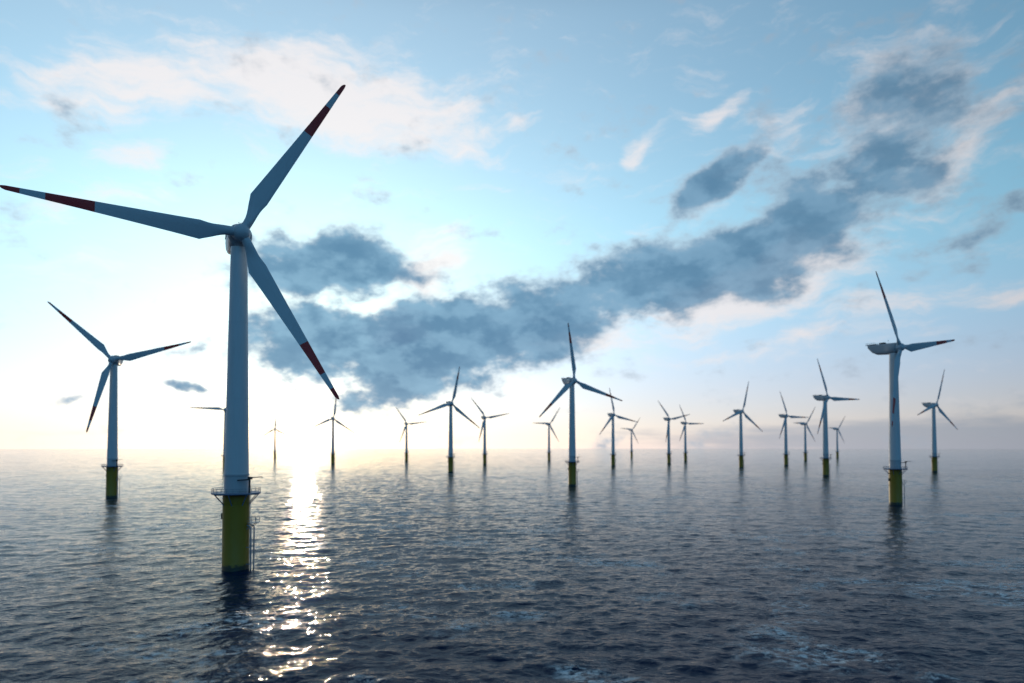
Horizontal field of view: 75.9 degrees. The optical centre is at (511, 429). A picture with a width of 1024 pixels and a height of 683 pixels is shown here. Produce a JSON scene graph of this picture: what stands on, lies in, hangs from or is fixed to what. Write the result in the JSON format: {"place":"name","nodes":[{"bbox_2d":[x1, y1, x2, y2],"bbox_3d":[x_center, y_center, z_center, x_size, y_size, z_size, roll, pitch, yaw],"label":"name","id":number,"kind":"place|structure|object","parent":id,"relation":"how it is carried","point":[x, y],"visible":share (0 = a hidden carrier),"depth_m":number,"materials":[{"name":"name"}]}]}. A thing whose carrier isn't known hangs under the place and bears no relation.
{"place":"outdoors","nodes":[
{"label":"outdoors","id":0,"kind":"place"},
{"bbox_2d":[0,449,1023,682],"bbox_3d":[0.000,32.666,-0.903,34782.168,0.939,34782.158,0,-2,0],"label":"sea water","id":1,"kind":"structure","parent":0,"point":[533,566],"depth_m":176.34,"materials":[{"name":"blue liquid"}]},
{"bbox_2d":[47,301,190,497],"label":"wind turbine","id":2,"kind":"object","parent":1,"relation":"in","point":[112,466],"visible":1,"depth_m":428.30,"materials":[{"name":"metal"}]},
{"bbox_2d":[0,85,345,571],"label":"wind turbine","id":3,"kind":"object","parent":1,"relation":"in","point":[237,493],"visible":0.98,"depth_m":175.70,"materials":[{"name":"white paint"}]},
{"bbox_2d":[190,407,225,468],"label":"wind turbine","id":4,"kind":"object","parent":1,"relation":"in","point":[217,408],"visible":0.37,"depth_m":997.56,"materials":[{"name":"metal"}]},
{"bbox_2d":[263,417,289,457],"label":"wind turbine","id":5,"kind":"object","parent":1,"relation":"in","point":[274,429],"visible":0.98,"depth_m":2034.46,"materials":[{"name":"metal"}]},
{"bbox_2d":[310,399,353,463],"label":"wind turbine","id":6,"kind":"object","parent":1,"relation":"in","point":[332,445],"visible":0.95,"depth_m":1294.03,"materials":[{"name":"metal"}]},
{"bbox_2d":[396,408,423,460],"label":"wind turbine","id":7,"kind":"object","parent":1,"relation":"in","point":[406,452],"visible":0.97,"depth_m":1588.47,"materials":[{"name":"metal"}]},
{"bbox_2d":[418,366,479,472],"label":"wind turbine","id":8,"kind":"object","parent":1,"relation":"in","point":[450,457],"visible":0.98,"depth_m":857.63,"materials":[{"name":"metal"}]},
{"bbox_2d":[471,398,508,464],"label":"wind turbine","id":9,"kind":"object","parent":1,"relation":"in","point":[483,428],"visible":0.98,"depth_m":1263.41,"materials":[{"name":"metal"}]},
{"bbox_2d":[537,408,559,460],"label":"wind turbine","id":10,"kind":"object","parent":1,"relation":"in","point":[549,428],"visible":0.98,"depth_m":1609.50,"materials":[{"name":"metal"}]},
{"bbox_2d":[539,323,622,485],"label":"wind turbine","id":11,"kind":"object","parent":1,"relation":"in","point":[568,382],"visible":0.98,"depth_m":564.55,"materials":[{"name":"metal"}]},
{"bbox_2d":[599,388,636,465],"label":"wind turbine","id":12,"kind":"object","parent":1,"relation":"in","point":[612,454],"visible":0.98,"depth_m":1158.94,"materials":[{"name":"metal"}]},
{"bbox_2d":[622,418,639,457],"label":"wind turbine","id":13,"kind":"object","parent":1,"relation":"in","point":[631,451],"visible":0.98,"depth_m":2126.56,"materials":[{"name":"metal"}]},
{"bbox_2d":[658,401,689,463],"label":"wind turbine","id":14,"kind":"object","parent":1,"relation":"in","point":[668,453],"visible":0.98,"depth_m":1330.62,"materials":[{"name":"metal"}]},
{"bbox_2d":[679,405,703,460],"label":"wind turbine","id":15,"kind":"object","parent":1,"relation":"in","point":[685,452],"visible":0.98,"depth_m":1549.45,"materials":[{"name":"metal"}]},
{"bbox_2d":[722,381,762,467],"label":"wind turbine","id":16,"kind":"object","parent":1,"relation":"in","point":[740,455],"visible":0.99,"depth_m":1046.75,"materials":[{"name":"metal"}]},
{"bbox_2d":[778,392,808,464],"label":"wind turbine","id":17,"kind":"object","parent":1,"relation":"in","point":[784,426],"visible":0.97,"depth_m":1195.91,"materials":[{"name":"metal"}]},
{"bbox_2d":[797,408,814,460],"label":"wind turbine","id":18,"kind":"object","parent":1,"relation":"in","point":[805,452],"visible":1,"depth_m":1589.05,"materials":[{"name":"metal"}]},
{"bbox_2d":[813,359,859,475],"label":"wind turbine","id":19,"kind":"object","parent":1,"relation":"in","point":[826,457],"visible":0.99,"depth_m":755.30,"materials":[{"name":"metal"}]},
{"bbox_2d":[832,417,844,457],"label":"wind turbine","id":20,"kind":"object","parent":1,"relation":"in","point":[837,451],"visible":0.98,"depth_m":2024.26,"materials":[{"name":"metal"}]},
{"bbox_2d":[865,272,954,504],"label":"wind turbine","id":21,"kind":"object","parent":1,"relation":"in","point":[893,351],"visible":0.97,"depth_m":376.05,"materials":[{"name":"metal"}]},
{"bbox_2d":[918,369,957,471],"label":"wind turbine","id":22,"kind":"object","parent":1,"relation":"in","point":[934,456],"visible":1,"depth_m":885.48,"materials":[{"name":"metal"}]},
{"bbox_2d":[0,0,1023,448],"label":"sky","id":23,"kind":"structure","parent":0,"point":[711,197],"materials":[{"name":"blue"}]}
]}

